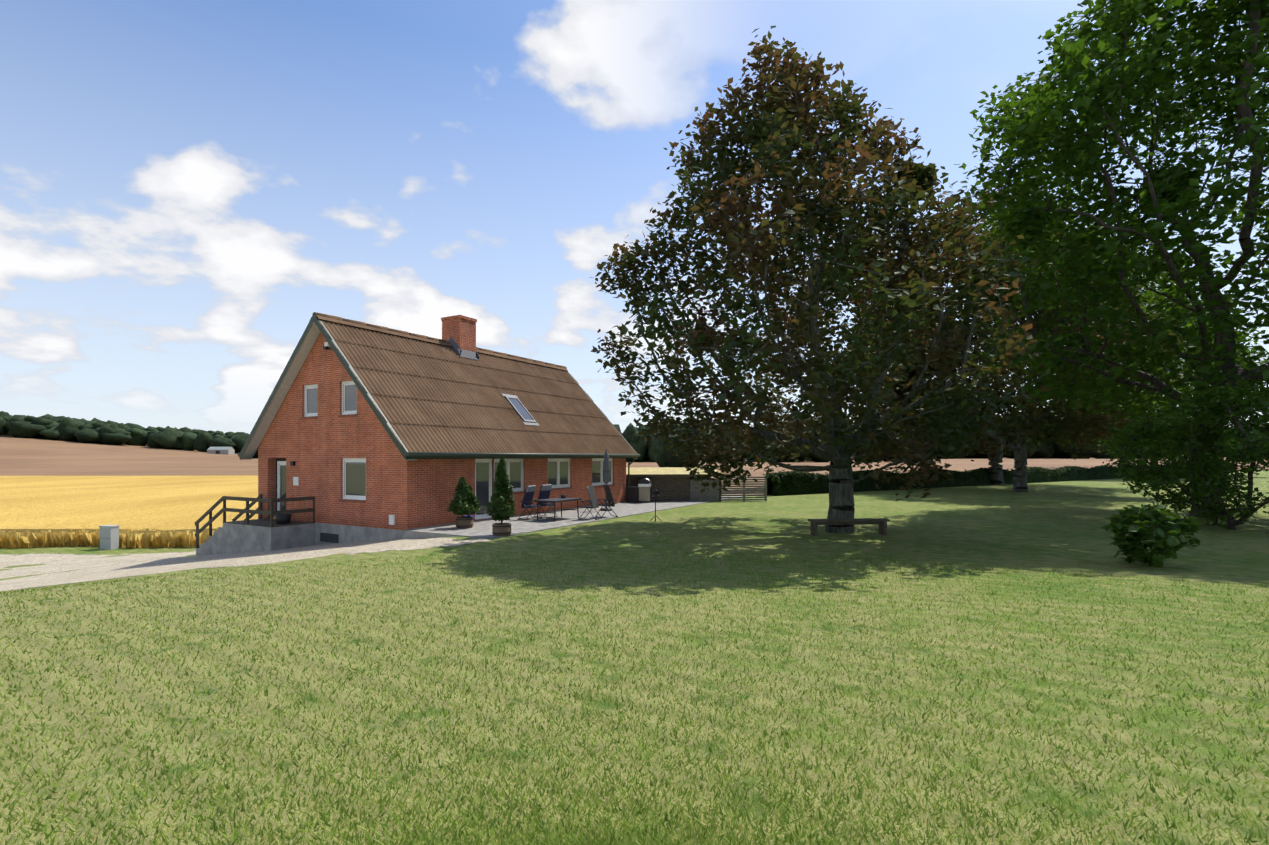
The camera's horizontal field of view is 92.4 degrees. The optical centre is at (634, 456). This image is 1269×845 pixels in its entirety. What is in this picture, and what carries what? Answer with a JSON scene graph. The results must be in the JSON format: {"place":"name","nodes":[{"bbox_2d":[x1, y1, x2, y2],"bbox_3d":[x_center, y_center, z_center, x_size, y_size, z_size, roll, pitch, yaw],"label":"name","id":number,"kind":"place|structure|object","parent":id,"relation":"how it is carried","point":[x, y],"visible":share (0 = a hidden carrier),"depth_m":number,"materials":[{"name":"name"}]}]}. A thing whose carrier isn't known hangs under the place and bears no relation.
{"place":"outdoors","nodes":[
{"label":"outdoors","id":0,"kind":"place"},
{"bbox_2d":[0,411,249,452],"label":"forest hill","id":1,"kind":"structure","parent":0,"point":[64,428],"depth_m":329.86,"materials":[{"name":"green plant"}]},
{"bbox_2d":[0,475,257,548],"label":"wheat field","id":2,"kind":"structure","parent":0,"point":[141,511],"depth_m":38.17,"materials":[{"name":"yellow plant"}]},
{"bbox_2d":[0,434,1268,844],"bbox_3d":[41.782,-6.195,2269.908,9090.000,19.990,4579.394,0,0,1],"label":"ground","id":3,"kind":"structure","parent":0,"point":[1044,526],"depth_m":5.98,"materials":[{"name":"green plant"}]},
{"bbox_2d":[99,525,119,549],"bbox_3d":[-21.747,3.340,25.107,0.780,1.020,0.360,0,0,13],"label":"utility cabinet","id":4,"kind":"object","parent":3,"relation":"on","point":[109,538],"visible":0.88,"depth_m":24.95,"materials":[{"name":"grey metal"}]},
{"bbox_2d":[207,447,234,454],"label":"farm barn","id":5,"kind":"structure","parent":3,"relation":"on","point":[222,450],"depth_m":315.36,"materials":[{"name":"grey"}]},
{"bbox_2d":[0,537,493,590],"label":"gravel yard","id":6,"kind":"structure","parent":3,"relation":"on","point":[90,567],"depth_m":17.27,"materials":[{"name":"grey gravel"}]},
{"bbox_2d":[195,494,314,554],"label":"entrance stairs","id":7,"kind":"structure","parent":3,"relation":"on","point":[282,530],"depth_m":20.48,"materials":[{"name":"concrete"}]},
{"bbox_2d":[238,312,639,544],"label":"house","id":8,"kind":"structure","parent":3,"relation":"on","point":[362,431],"depth_m":21.33,"materials":[{"name":"brick"}]},
{"bbox_2d":[407,496,742,538],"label":"patio slab","id":9,"kind":"structure","parent":3,"relation":"on","point":[483,529],"depth_m":21.25,"materials":[{"name":"concrete"}]},
{"bbox_2d":[447,476,480,527],"bbox_3d":[-5.401,1.439,19.439,0.983,1.634,1.094,0,0,30],"label":"conifer planter","id":10,"kind":"object","parent":9,"relation":"on","point":[465,500],"visible":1,"depth_m":19.23,"materials":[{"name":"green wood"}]},
{"bbox_2d":[486,458,514,535],"bbox_3d":[-3.792,1.129,17.559,0.931,2.255,0.878,0,0,30],"label":"conifer planter","id":11,"kind":"object","parent":9,"relation":"on","point":[501,510],"visible":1,"depth_m":17.41,"materials":[{"name":"green wood"}]},
{"bbox_2d":[518,485,542,519],"bbox_3d":[-3.781,1.654,22.035,0.702,1.223,0.610,0,0,24],"label":"blue chair","id":12,"kind":"object","parent":9,"relation":"on","point":[527,502],"visible":0.9,"depth_m":21.89,"materials":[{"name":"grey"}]},
{"bbox_2d":[534,484,557,517],"bbox_3d":[-3.333,1.654,22.824,0.702,1.223,0.610,0,0,35],"label":"blue chair","id":13,"kind":"object","parent":9,"relation":"on","point":[545,491],"visible":0.81,"depth_m":22.73,"materials":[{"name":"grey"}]},
{"bbox_2d":[534,495,581,521],"bbox_3d":[-2.756,1.827,21.976,0.940,0.861,1.620,0,0,30],"label":"patio table","id":14,"kind":"object","parent":9,"relation":"on","point":[562,498],"visible":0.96,"depth_m":21.77,"materials":[{"name":"grey metal"}]},
{"bbox_2d":[579,485,601,519],"bbox_3d":[-1.598,1.656,22.075,0.702,1.219,0.610,0,0,20],"label":"dark chair","id":15,"kind":"object","parent":9,"relation":"on","point":[593,501],"visible":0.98,"depth_m":21.97,"materials":[{"name":"grey"}]},
{"bbox_2d":[600,449,611,510],"bbox_3d":[-1.181,0.966,25.566,0.520,2.580,0.520,0,0,30],"label":"closed parasol","id":16,"kind":"object","parent":9,"relation":"on","point":[606,472],"visible":0.81,"depth_m":25.46,"materials":[{"name":"grey fabric"}]},
{"bbox_2d":[595,484,617,517],"bbox_3d":[-1.043,1.656,22.824,0.703,1.219,0.610,0,0,-25],"label":"dark chair","id":17,"kind":"object","parent":9,"relation":"on","point":[610,500],"visible":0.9,"depth_m":22.79,"materials":[{"name":"grey"}]},
{"bbox_2d":[626,486,638,502],"bbox_3d":[-0.063,1.866,30.048,0.566,0.780,0.480,0,0,30],"label":"storage box","id":18,"kind":"object","parent":9,"relation":"on","point":[632,493],"visible":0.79,"depth_m":29.87,"materials":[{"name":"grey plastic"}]},
{"bbox_2d":[638,478,652,502],"bbox_3d":[0.579,1.661,30.330,0.650,1.190,1.600,0,0,10],"label":"gas grill","id":19,"kind":"object","parent":9,"relation":"on","point":[645,485],"visible":0.96,"depth_m":29.92,"materials":[{"name":"silver metal"}]},
{"bbox_2d":[650,489,660,520],"bbox_3d":[0.757,1.715,21.509,0.427,1.158,0.446,0,0,1],"label":"bird feeder on pole","id":20,"kind":"object","parent":3,"relation":"on","point":[655,491],"visible":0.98,"depth_m":21.48,"materials":[{"name":"grey metal"}]},
{"bbox_2d":[650,417,701,466],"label":"trees","id":21,"kind":"object","parent":3,"relation":"on","point":[663,457],"visible":0.25,"depth_m":147.02,"materials":[{"name":"green plant"}]},
{"bbox_2d":[613,422,746,461],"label":"forest","id":22,"kind":"object","parent":3,"relation":"on","point":[631,436],"visible":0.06,"depth_m":277.81,"materials":[{"name":"green plant"}]},
{"bbox_2d":[626,467,766,501],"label":"garden wall","id":23,"kind":"structure","parent":3,"relation":"on","point":[675,483],"depth_m":31.00,"materials":[{"name":"grey wood"}]},
{"bbox_2d":[589,26,1050,533],"bbox_3d":[5.036,-5.390,18.516,12.608,15.742,13.139,0,0,1],"label":"copper beech tree","id":24,"kind":"object","parent":3,"relation":"on","point":[776,138],"visible":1,"depth_m":16.23,"materials":[{"name":"brown plant"}]},
{"bbox_2d":[808,518,889,535],"bbox_3d":[6.276,2.081,17.828,2.300,0.510,0.380,0,0,-3],"label":"bench","id":25,"kind":"object","parent":3,"relation":"on","point":[880,522],"visible":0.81,"depth_m":17.73,"materials":[{"name":"brown wood"}]},
{"bbox_2d":[746,246,957,466],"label":"copper beech tree","id":26,"kind":"object","parent":3,"relation":"on","point":[901,392],"visible":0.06,"depth_m":47.76,"materials":[{"name":"brown plant"}]},
{"bbox_2d":[764,464,1232,495],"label":"beech hedge","id":27,"kind":"object","parent":3,"relation":"on","point":[796,483],"visible":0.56,"depth_m":45.37,"materials":[{"name":"green plant"}]},
{"bbox_2d":[741,414,1267,461],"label":"forest","id":28,"kind":"object","parent":3,"relation":"on","point":[1044,452],"visible":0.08,"depth_m":258.18,"materials":[{"name":"green plant"}]},
{"bbox_2d":[847,184,1177,484],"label":"copper beech tree","id":29,"kind":"object","parent":3,"relation":"on","point":[995,467],"depth_m":47.80,"materials":[{"name":"brown plant"}]},
{"bbox_2d":[885,224,1196,491],"bbox_3d":[25.407,-6.569,39.506,16.747,18.087,16.322,0,0,1],"label":"copper beech tree","id":30,"kind":"object","parent":3,"relation":"on","point":[1036,421],"visible":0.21,"depth_m":36.79,"materials":[{"name":"brown plant"}]},
{"bbox_2d":[940,0,1268,518],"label":"lime tree","id":31,"kind":"object","parent":3,"relation":"on","point":[1100,101],"visible":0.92,"depth_m":21.93,"materials":[{"name":"green plant"}]},
{"bbox_2d":[1021,258,1256,462],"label":"lime tree","id":32,"kind":"object","parent":3,"relation":"on","point":[1188,321],"visible":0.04,"depth_m":67.49,"materials":[{"name":"green plant"}]},
{"bbox_2d":[1101,503,1202,567],"bbox_3d":[10.684,1.686,12.628,1.713,1.490,1.537,0,0,-25],"label":"lawn bush","id":33,"kind":"object","parent":3,"relation":"on","point":[1163,537],"visible":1,"depth_m":12.34,"materials":[{"name":"green plant"}]},
{"bbox_2d":[1092,285,1268,463],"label":"lime tree","id":34,"kind":"object","parent":3,"relation":"on","point":[1108,450],"depth_m":75.19,"materials":[{"name":"green plant"}]},
{"bbox_2d":[1103,377,1268,529],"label":"hazel shrub","id":35,"kind":"object","parent":3,"relation":"on","point":[1207,404],"visible":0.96,"depth_m":19.03,"materials":[{"name":"green plant"}]},
{"bbox_2d":[1252,209,1268,259],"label":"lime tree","id":36,"kind":"object","parent":3,"relation":"on","point":[1265,226],"visible":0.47,"depth_m":24.93,"materials":[{"name":"green plant"}]},
{"bbox_2d":[0,0,1268,433],"label":"sky","id":37,"kind":"structure","parent":0,"point":[184,184],"materials":[{"name":"blue"}]}
]}

